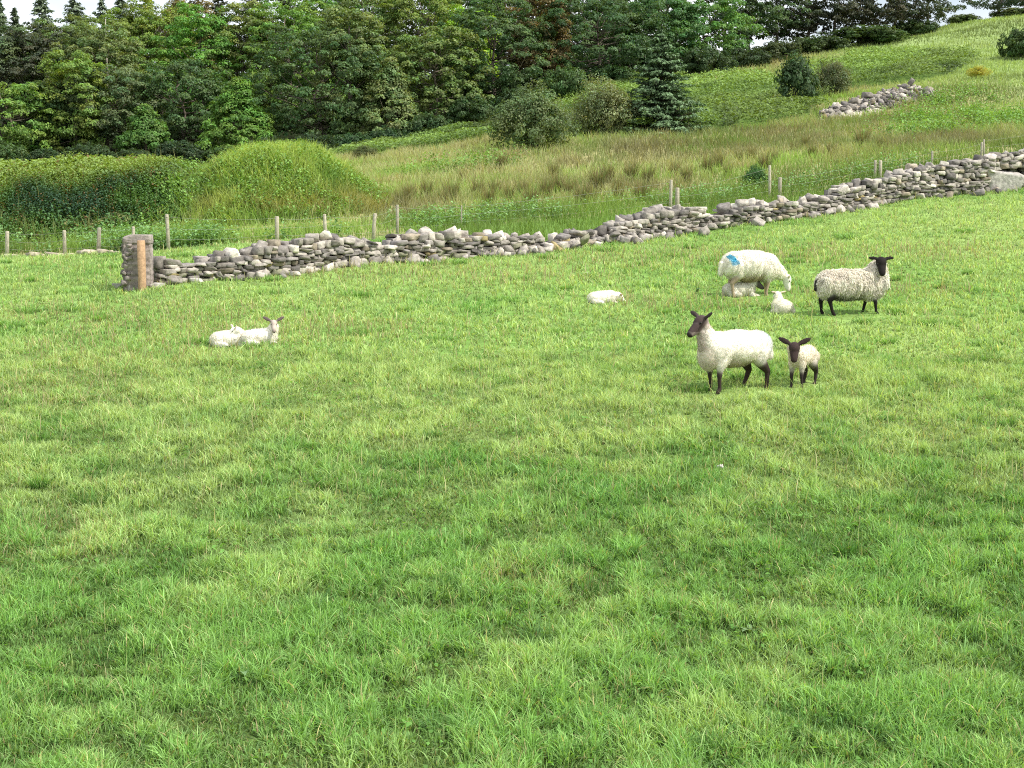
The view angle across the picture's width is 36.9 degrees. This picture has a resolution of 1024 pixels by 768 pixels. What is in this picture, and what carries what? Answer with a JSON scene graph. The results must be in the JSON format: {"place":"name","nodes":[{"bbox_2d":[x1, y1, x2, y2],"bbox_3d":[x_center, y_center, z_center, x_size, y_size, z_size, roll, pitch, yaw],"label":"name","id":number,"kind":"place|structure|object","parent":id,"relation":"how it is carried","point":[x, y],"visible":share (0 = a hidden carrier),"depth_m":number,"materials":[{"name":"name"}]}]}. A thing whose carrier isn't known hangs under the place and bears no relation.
{"place":"outdoors","nodes":[
{"label":"outdoors","id":0,"kind":"place"},
{"bbox_2d":[0,17,1023,767],"bbox_3d":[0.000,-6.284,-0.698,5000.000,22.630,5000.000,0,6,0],"label":"ground","id":1,"kind":"structure","parent":0,"point":[842,317],"depth_m":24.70,"materials":[{"name":"green plant"}]},
{"bbox_2d":[0,140,28,160],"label":"bramble bush","id":2,"kind":"object","parent":1,"relation":"on","point":[9,151],"visible":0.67,"depth_m":89.46,"materials":[{"name":"green plant"}]},
{"bbox_2d":[0,18,45,134],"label":"broadleaved tree","id":3,"kind":"object","parent":1,"relation":"on","point":[12,47],"visible":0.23,"depth_m":108.97,"materials":[{"name":"green plant"}]},
{"bbox_2d":[0,81,57,152],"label":"broadleaved tree","id":4,"kind":"object","parent":1,"relation":"on","point":[17,135],"visible":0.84,"depth_m":93.66,"materials":[{"name":"green plant"}]},
{"bbox_2d":[5,0,54,83],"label":"conifer tree","id":5,"kind":"object","parent":1,"relation":"on","point":[42,8],"visible":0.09,"depth_m":133.35,"materials":[{"name":"green plant"}]},
{"bbox_2d":[0,24,82,122],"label":"broadleaved tree","id":6,"kind":"object","parent":1,"relation":"on","point":[24,70],"visible":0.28,"depth_m":108.57,"materials":[{"name":"green plant"}]},
{"bbox_2d":[2,80,80,153],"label":"broadleaved tree","id":7,"kind":"object","parent":1,"relation":"on","point":[62,105],"visible":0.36,"depth_m":95.56,"materials":[{"name":"green plant"}]},
{"bbox_2d":[23,148,64,160],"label":"bramble bush","id":8,"kind":"object","parent":1,"relation":"on","point":[40,154],"visible":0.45,"depth_m":89.09,"materials":[{"name":"green plant"}]},
{"bbox_2d":[29,0,93,96],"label":"conifer tree","id":9,"kind":"object","parent":1,"relation":"on","point":[76,9],"visible":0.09,"depth_m":131.46,"materials":[{"name":"green plant"}]},
{"bbox_2d":[1,14,135,127],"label":"broadleaved tree","id":10,"kind":"object","parent":1,"relation":"on","point":[71,17],"visible":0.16,"depth_m":111.05,"materials":[{"name":"green plant"}]},
{"bbox_2d":[34,49,115,151],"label":"broadleaved tree","id":11,"kind":"object","parent":1,"relation":"on","point":[66,69],"visible":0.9,"depth_m":94.88,"materials":[{"name":"green plant"}]},
{"bbox_2d":[62,141,114,157],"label":"bramble bush","id":12,"kind":"object","parent":1,"relation":"on","point":[89,149],"visible":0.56,"depth_m":89.21,"materials":[{"name":"green plant"}]},
{"bbox_2d":[38,20,150,131],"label":"broadleaved tree","id":13,"kind":"object","parent":1,"relation":"on","point":[127,59],"visible":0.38,"depth_m":107.13,"materials":[{"name":"green plant"}]},
{"bbox_2d":[43,63,163,151],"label":"broadleaved tree","id":14,"kind":"object","parent":1,"relation":"on","point":[120,81],"visible":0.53,"depth_m":96.09,"materials":[{"name":"green plant"}]},
{"bbox_2d":[0,146,231,242],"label":"hedge","id":15,"kind":"object","parent":1,"relation":"on","point":[51,177],"visible":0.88,"depth_m":41.40,"materials":[{"name":"green plant"}]},
{"bbox_2d":[92,0,142,69],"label":"conifer tree","id":16,"kind":"object","parent":1,"relation":"on","point":[101,7],"visible":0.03,"depth_m":133.49,"materials":[{"name":"green plant"}]},
{"bbox_2d":[81,7,176,122],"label":"broadleaved tree","id":17,"kind":"object","parent":1,"relation":"on","point":[129,26],"visible":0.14,"depth_m":113.23,"materials":[{"name":"green plant"}]},
{"bbox_2d":[109,148,150,157],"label":"bramble bush","id":18,"kind":"object","parent":1,"relation":"on","point":[122,152],"visible":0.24,"depth_m":89.38,"materials":[{"name":"green plant"}]},
{"bbox_2d":[120,234,153,291],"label":"gate pillar","id":19,"kind":"structure","parent":1,"relation":"on","point":[137,271],"depth_m":28.53,"materials":[{"name":"stone"}]},
{"bbox_2d":[112,103,175,154],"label":"broadleaved tree","id":20,"kind":"object","parent":1,"relation":"on","point":[151,132],"visible":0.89,"depth_m":92.46,"materials":[{"name":"green plant"}]},
{"bbox_2d":[104,0,207,116],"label":"broadleaved tree","id":21,"kind":"object","parent":1,"relation":"on","point":[165,15],"visible":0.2,"depth_m":114.62,"materials":[{"name":"green plant"}]},
{"bbox_2d":[152,140,208,164],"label":"bramble bush","id":22,"kind":"object","parent":1,"relation":"on","point":[187,150],"visible":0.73,"depth_m":88.94,"materials":[{"name":"green plant"}]},
{"bbox_2d":[116,58,244,148],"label":"broadleaved tree","id":23,"kind":"object","parent":1,"relation":"on","point":[185,122],"visible":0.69,"depth_m":97.13,"materials":[{"name":"green plant"}]},
{"bbox_2d":[160,0,216,104],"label":"broadleaved tree","id":24,"kind":"object","parent":1,"relation":"on","point":[206,8],"visible":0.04,"depth_m":118.92,"materials":[{"name":"green plant"}]},
{"bbox_2d":[139,2,249,132],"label":"broadleaved tree","id":25,"kind":"object","parent":1,"relation":"on","point":[194,22],"visible":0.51,"depth_m":105.06,"materials":[{"name":"green plant"}]},
{"bbox_2d":[201,145,232,160],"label":"bramble bush","id":26,"kind":"object","parent":1,"relation":"on","point":[211,153],"visible":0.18,"depth_m":89.14,"materials":[{"name":"green plant"}]},
{"bbox_2d":[209,324,244,347],"bbox_3d":[-4.210,-0.701,22.935,0.631,0.380,0.437,-1,6,-7],"label":"lamb","id":27,"kind":"object","parent":1,"relation":"on","point":[222,338],"visible":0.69,"depth_m":22.82,"materials":[{"name":"fur"}]},
{"bbox_2d":[194,76,277,150],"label":"broadleaved tree","id":28,"kind":"object","parent":1,"relation":"on","point":[237,95],"visible":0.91,"depth_m":92.09,"materials":[{"name":"green plant"}]},
{"bbox_2d":[200,0,287,128],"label":"broadleaved tree","id":29,"kind":"object","parent":1,"relation":"on","point":[248,19],"visible":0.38,"depth_m":106.11,"materials":[{"name":"green plant"}]},
{"bbox_2d":[216,0,292,86],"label":"pine tree","id":30,"kind":"object","parent":1,"relation":"on","point":[238,13],"visible":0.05,"depth_m":125.34,"materials":[{"name":"green plant"}]},
{"bbox_2d":[240,316,283,345],"bbox_3d":[-3.737,-0.774,22.938,0.678,0.482,0.440,-1,6,-10],"label":"lamb","id":31,"kind":"object","parent":1,"relation":"on","point":[269,331],"visible":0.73,"depth_m":22.83,"materials":[{"name":"fur"}]},
{"bbox_2d":[228,0,348,128],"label":"broadleaved tree","id":32,"kind":"object","parent":1,"relation":"on","point":[286,20],"visible":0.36,"depth_m":104.83,"materials":[{"name":"green plant"}]},
{"bbox_2d":[291,131,334,148],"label":"bramble bush","id":33,"kind":"object","parent":1,"relation":"on","point":[312,137],"visible":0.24,"depth_m":89.19,"materials":[{"name":"green plant"}]},
{"bbox_2d":[238,23,395,138],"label":"broadleaved tree","id":34,"kind":"object","parent":1,"relation":"on","point":[284,111],"visible":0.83,"depth_m":93.72,"materials":[{"name":"green plant"}]},
{"bbox_2d":[276,0,378,102],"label":"broadleaved tree","id":35,"kind":"object","parent":1,"relation":"on","point":[316,9],"visible":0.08,"depth_m":112.61,"materials":[{"name":"green plant"}]},
{"bbox_2d":[303,4,389,135],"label":"broadleaved tree","id":36,"kind":"object","parent":1,"relation":"on","point":[370,21],"visible":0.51,"depth_m":95.66,"materials":[{"name":"green plant"}]},
{"bbox_2d":[328,132,371,153],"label":"bramble bush","id":37,"kind":"object","parent":1,"relation":"on","point":[345,138],"visible":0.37,"depth_m":88.44,"materials":[{"name":"green plant"}]},
{"bbox_2d":[352,145,383,158],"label":"gorse bush","id":38,"kind":"object","parent":1,"relation":"on","point":[363,149],"visible":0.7,"depth_m":73.18,"materials":[{"name":"green plant"}]},
{"bbox_2d":[311,0,430,105],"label":"broadleaved tree","id":39,"kind":"object","parent":1,"relation":"on","point":[380,11],"visible":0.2,"depth_m":108.30,"materials":[{"name":"green plant"}]},
{"bbox_2d":[363,125,406,149],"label":"bramble bush","id":40,"kind":"object","parent":1,"relation":"on","point":[388,132],"visible":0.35,"depth_m":90.55,"materials":[{"name":"green plant"}]},
{"bbox_2d":[349,56,423,136],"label":"broadleaved tree","id":41,"kind":"object","parent":1,"relation":"on","point":[389,93],"visible":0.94,"depth_m":93.11,"materials":[{"name":"green plant"}]},
{"bbox_2d":[372,0,462,101],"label":"broadleaved tree","id":42,"kind":"object","parent":1,"relation":"on","point":[439,7],"visible":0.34,"depth_m":106.61,"materials":[{"name":"green plant"}]},
{"bbox_2d":[402,109,452,134],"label":"bramble bush","id":43,"kind":"object","parent":1,"relation":"on","point":[427,119],"visible":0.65,"depth_m":92.17,"materials":[{"name":"green plant"}]},
{"bbox_2d":[386,26,495,119],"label":"broadleaved tree","id":44,"kind":"object","parent":1,"relation":"on","point":[420,47],"visible":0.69,"depth_m":95.30,"materials":[{"name":"green plant"}]},
{"bbox_2d":[415,0,506,75],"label":"broadleaved tree","id":45,"kind":"object","parent":1,"relation":"on","point":[463,3],"visible":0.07,"depth_m":114.59,"materials":[{"name":"green plant"}]},
{"bbox_2d":[0,138,937,253],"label":"nettles","id":46,"kind":"object","parent":1,"relation":"on","point":[158,238],"visible":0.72,"depth_m":41.43,"materials":[{"name":"green plant"}]},
{"bbox_2d":[445,4,501,95],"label":"broadleaved tree","id":47,"kind":"object","parent":1,"relation":"on","point":[451,23],"visible":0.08,"depth_m":105.18,"materials":[{"name":"green plant"}]},
{"bbox_2d":[445,95,503,123],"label":"bramble bush","id":48,"kind":"object","parent":1,"relation":"on","point":[464,109],"visible":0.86,"depth_m":94.14,"materials":[{"name":"green plant"}]},
{"bbox_2d":[430,0,566,103],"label":"broadleaved tree","id":49,"kind":"object","parent":1,"relation":"on","point":[466,18],"visible":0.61,"depth_m":97.98,"materials":[{"name":"green plant"}]},
{"bbox_2d":[487,83,535,110],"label":"bramble bush","id":50,"kind":"object","parent":1,"relation":"on","point":[504,94],"visible":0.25,"depth_m":96.16,"materials":[{"name":"green plant"}]},
{"bbox_2d":[0,14,1023,255],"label":"meadow grass","id":51,"kind":"structure","parent":1,"relation":"on","point":[371,207],"depth_m":50.41,"materials":[{"name":"green plant"}]},
{"bbox_2d":[0,136,1023,254],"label":"wire fence","id":52,"kind":"object","parent":1,"relation":"on","point":[276,218],"visible":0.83,"depth_m":37.51,"materials":[{"name":"grey wood"}]},
{"bbox_2d":[463,0,562,76],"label":"broadleaved tree","id":53,"kind":"object","parent":1,"relation":"on","point":[497,53],"visible":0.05,"depth_m":112.68,"materials":[{"name":"green plant"}]},
{"bbox_2d":[485,79,581,148],"bbox_3d":[0.987,-11.080,63.220,4.025,3.045,3.955,-3,7,-26],"label":"round bush","id":54,"kind":"object","parent":1,"relation":"on","point":[535,117],"visible":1,"depth_m":62.67,"materials":[{"name":"green plant"}]},
{"bbox_2d":[503,0,573,93],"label":"broadleaved tree","id":55,"kind":"object","parent":1,"relation":"on","point":[560,36],"visible":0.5,"depth_m":100.33,"materials":[{"name":"green plant"}]},
{"bbox_2d":[510,0,619,69],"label":"broadleaved tree","id":56,"kind":"object","parent":1,"relation":"on","point":[587,42],"visible":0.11,"depth_m":112.54,"materials":[{"name":"green plant"}]},
{"bbox_2d":[541,63,589,99],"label":"bramble bush","id":57,"kind":"object","parent":1,"relation":"on","point":[559,80],"visible":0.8,"depth_m":95.96,"materials":[{"name":"green plant"}]},
{"bbox_2d":[571,178,594,202],"bbox_3d":[2.093,-5.629,44.554,0.858,0.856,0.918,3,7,22],"label":"rush clump","id":58,"kind":"object","parent":1,"relation":"on","point":[582,192],"visible":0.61,"depth_m":44.53,"materials":[{"name":"green plant"}]},
{"bbox_2d":[153,148,1023,284],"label":"dry stone wall","id":59,"kind":"structure","parent":1,"relation":"on","point":[259,259],"depth_m":35.52,"materials":[{"name":"grey stone"}]},
{"bbox_2d":[579,164,610,188],"bbox_3d":[2.651,-6.616,48.714,1.175,0.884,1.031,-5,8,-39],"label":"rush clump","id":60,"kind":"object","parent":1,"relation":"on","point":[599,176],"visible":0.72,"depth_m":48.62,"materials":[{"name":"green plant"}]},
{"bbox_2d":[518,0,679,75],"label":"broadleaved tree","id":61,"kind":"object","parent":1,"relation":"on","point":[616,16],"visible":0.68,"depth_m":100.18,"materials":[{"name":"green plant"}]},
{"bbox_2d":[560,73,640,134],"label":"willow bush","id":62,"kind":"object","parent":1,"relation":"on","point":[605,106],"visible":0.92,"depth_m":68.12,"materials":[{"name":"green plant"}]},
{"bbox_2d":[587,290,625,303],"bbox_3d":[1.676,-1.524,27.281,0.717,0.308,0.426,-1,6,-6],"label":"lamb","id":63,"kind":"object","parent":1,"relation":"on","point":[597,296],"visible":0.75,"depth_m":27.17,"materials":[{"name":"fur"}]},
{"bbox_2d":[583,64,637,83],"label":"bramble bush","id":64,"kind":"object","parent":1,"relation":"on","point":[615,72],"visible":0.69,"depth_m":98.79,"materials":[{"name":"green plant"}]},
{"bbox_2d":[619,157,642,178],"bbox_3d":[3.934,-7.168,51.017,1.117,0.840,0.980,0,6,-3],"label":"rush clump","id":65,"kind":"object","parent":1,"relation":"on","point":[629,167],"visible":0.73,"depth_m":50.87,"materials":[{"name":"green plant"}]},
{"bbox_2d":[575,0,691,68],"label":"broadleaved tree","id":66,"kind":"object","parent":1,"relation":"on","point":[608,41],"visible":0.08,"depth_m":114.24,"materials":[{"name":"green plant"}]},
{"bbox_2d":[627,175,654,200],"bbox_3d":[3.782,-5.772,45.088,0.931,0.819,0.979,0,6,1],"label":"rush clump","id":67,"kind":"object","parent":1,"relation":"on","point":[641,187],"visible":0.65,"depth_m":44.95,"materials":[{"name":"green plant"}]},
{"bbox_2d":[321,44,980,155],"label":"bracken","id":68,"kind":"object","parent":1,"relation":"on","point":[717,112],"visible":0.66,"depth_m":87.40,"materials":[{"name":"green plant"}]},
{"bbox_2d":[606,25,713,134],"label":"fir tree","id":69,"kind":"object","parent":1,"relation":"on","point":[661,102],"visible":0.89,"depth_m":68.16,"materials":[{"name":"green plant"}]},
{"bbox_2d":[617,0,712,72],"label":"broadleaved tree","id":70,"kind":"object","parent":1,"relation":"on","point":[680,6],"visible":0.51,"depth_m":103.32,"materials":[{"name":"green plant"}]},
{"bbox_2d":[378,78,1023,181],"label":"tall weeds","id":71,"kind":"object","parent":1,"relation":"on","point":[1007,117],"visible":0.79,"depth_m":62.60,"materials":[{"name":"green plant"}]},
{"bbox_2d":[680,46,738,75],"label":"bramble bush","id":72,"kind":"object","parent":1,"relation":"on","point":[706,59],"visible":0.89,"depth_m":100.85,"materials":[{"name":"green plant"}]},
{"bbox_2d":[658,0,768,66],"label":"broadleaved tree","id":73,"kind":"object","parent":1,"relation":"on","point":[733,18],"visible":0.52,"depth_m":104.43,"materials":[{"name":"green plant"}]},
{"bbox_2d":[691,0,768,43],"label":"ridge tree","id":74,"kind":"object","parent":1,"relation":"on","point":[721,15],"visible":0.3,"depth_m":112.89,"materials":[{"name":"green plant"}]},
{"bbox_2d":[687,311,773,393],"bbox_3d":[2.787,-0.413,19.592,1.369,1.058,0.528,-3,7,-28],"label":"ewe","id":75,"kind":"object","parent":1,"relation":"on","point":[719,351],"visible":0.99,"depth_m":19.39,"materials":[{"name":"fur"}]},
{"bbox_2d":[721,281,763,297],"bbox_3d":[4.208,-1.754,28.044,0.785,0.416,0.492,-1,6,-9],"label":"lamb","id":76,"kind":"object","parent":1,"relation":"on","point":[742,287],"visible":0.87,"depth_m":27.93,"materials":[{"name":"fur"}]},
{"bbox_2d":[718,46,771,67],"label":"bramble bush","id":77,"kind":"object","parent":1,"relation":"on","point":[746,57],"visible":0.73,"depth_m":102.60,"materials":[{"name":"green plant"}]},
{"bbox_2d":[713,0,784,49],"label":"ridge tree","id":78,"kind":"object","parent":1,"relation":"on","point":[773,10],"visible":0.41,"depth_m":113.70,"materials":[{"name":"green plant"}]},
{"bbox_2d":[717,249,790,297],"bbox_3d":[4.418,-2.023,28.019,1.444,0.881,0.620,-2,7,-16],"label":"ewe","id":79,"kind":"object","parent":1,"relation":"on","point":[766,269],"visible":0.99,"depth_m":27.80,"materials":[{"name":"fur"}]},
{"bbox_2d":[741,163,767,186],"bbox_3d":[7.447,-6.329,46.706,0.966,0.781,0.950,-6,8,-41],"label":"green bush","id":80,"kind":"object","parent":1,"relation":"on","point":[756,175],"visible":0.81,"depth_m":46.54,"materials":[{"name":"green plant"}]},
{"bbox_2d":[752,37,801,60],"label":"bramble bush","id":81,"kind":"object","parent":1,"relation":"on","point":[777,49],"visible":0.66,"depth_m":106.33,"materials":[{"name":"green plant"}]},
{"bbox_2d":[750,0,815,41],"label":"ridge tree","id":82,"kind":"object","parent":1,"relation":"on","point":[778,32],"visible":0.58,"depth_m":114.82,"materials":[{"name":"green plant"}]},
{"bbox_2d":[770,291,795,314],"bbox_3d":[4.565,-1.363,26.053,0.442,0.413,0.665,-1,6,-8],"label":"lamb","id":83,"kind":"object","parent":1,"relation":"on","point":[779,303],"visible":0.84,"depth_m":25.84,"materials":[{"name":"fur"}]},
{"bbox_2d":[773,49,820,104],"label":"bush","id":84,"kind":"object","parent":1,"relation":"on","point":[796,74],"visible":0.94,"depth_m":78.46,"materials":[{"name":"green plant"}]},
{"bbox_2d":[778,337,820,387],"bbox_3d":[3.764,-0.282,19.873,0.376,0.689,0.706,5,8,35],"label":"lamb","id":85,"kind":"object","parent":1,"relation":"on","point":[800,357],"visible":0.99,"depth_m":19.76,"materials":[{"name":"fur"}]},
{"bbox_2d":[764,0,849,37],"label":"ridge tree","id":86,"kind":"object","parent":1,"relation":"on","point":[837,8],"visible":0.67,"depth_m":115.96,"materials":[{"name":"green plant"}]},
{"bbox_2d":[789,32,854,53],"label":"bramble bush","id":87,"kind":"object","parent":1,"relation":"on","point":[815,44],"visible":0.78,"depth_m":111.32,"materials":[{"name":"green plant"}]},
{"bbox_2d":[809,55,852,95],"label":"grey bush","id":88,"kind":"object","parent":1,"relation":"on","point":[830,74],"visible":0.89,"depth_m":82.47,"materials":[{"name":"green plant"}]},
{"bbox_2d":[797,0,875,35],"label":"ridge tree","id":89,"kind":"object","parent":1,"relation":"on","point":[847,23],"visible":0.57,"depth_m":116.64,"materials":[{"name":"green plant"}]},
{"bbox_2d":[813,256,893,315],"bbox_3d":[5.682,-1.635,25.686,1.320,1.004,0.602,-1,6,-10],"label":"ewe","id":90,"kind":"object","parent":1,"relation":"on","point":[870,282],"visible":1,"depth_m":25.51,"materials":[{"name":"fur"}]},
{"bbox_2d":[827,24,910,44],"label":"bramble bush","id":91,"kind":"object","parent":1,"relation":"on","point":[877,34],"visible":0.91,"depth_m":112.69,"materials":[{"name":"green plant"}]},
{"bbox_2d":[831,0,914,27],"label":"ridge tree","id":92,"kind":"object","parent":1,"relation":"on","point":[884,15],"visible":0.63,"depth_m":117.60,"materials":[{"name":"green plant"}]},
{"bbox_2d":[817,77,933,121],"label":"stone heap","id":93,"kind":"object","parent":1,"relation":"on","point":[852,105],"visible":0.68,"depth_m":75.22,"materials":[{"name":"grey stone"}]},
{"bbox_2d":[854,0,937,27],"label":"ridge tree","id":94,"kind":"object","parent":1,"relation":"on","point":[918,13],"visible":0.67,"depth_m":118.90,"materials":[{"name":"green plant"}]},
{"bbox_2d":[892,18,940,34],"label":"bramble bush","id":95,"kind":"object","parent":1,"relation":"on","point":[912,26],"visible":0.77,"depth_m":119.11,"materials":[{"name":"green plant"}]},
{"bbox_2d":[898,0,964,23],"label":"ridge tree","id":96,"kind":"object","parent":1,"relation":"on","point":[939,13],"visible":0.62,"depth_m":121.11,"materials":[{"name":"green plant"}]},
{"bbox_2d":[945,13,982,24],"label":"bramble bush","id":97,"kind":"object","parent":1,"relation":"on","point":[961,18],"visible":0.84,"depth_m":125.00,"materials":[{"name":"green plant"}]},
{"bbox_2d":[965,65,992,77],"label":"yellow bush","id":98,"kind":"object","parent":1,"relation":"on","point":[977,71],"visible":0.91,"depth_m":84.56,"materials":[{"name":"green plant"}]},
{"bbox_2d":[959,0,1023,11],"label":"ridge tree","id":99,"kind":"object","parent":1,"relation":"on","point":[1000,5],"visible":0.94,"depth_m":127.68,"materials":[{"name":"green plant"}]},
{"bbox_2d":[985,170,1023,190],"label":"boulder","id":100,"kind":"object","parent":1,"relation":"on","point":[1005,180],"visible":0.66,"depth_m":42.66,"materials":[{"name":"stone"}]},
{"bbox_2d":[988,7,1023,17],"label":"bramble bush","id":101,"kind":"object","parent":1,"relation":"on","point":[1010,11],"visible":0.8,"depth_m":124.84,"materials":[{"name":"green plant"}]},
{"bbox_2d":[996,27,1023,57],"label":"dark bush","id":102,"kind":"object","parent":1,"relation":"on","point":[1014,42],"visible":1,"depth_m":96.10,"materials":[{"name":"green plant"}]},
{"bbox_2d":[1,0,1023,73],"label":"sky","id":103,"kind":"structure","parent":0,"point":[24,7],"materials":[{"name":"white"}]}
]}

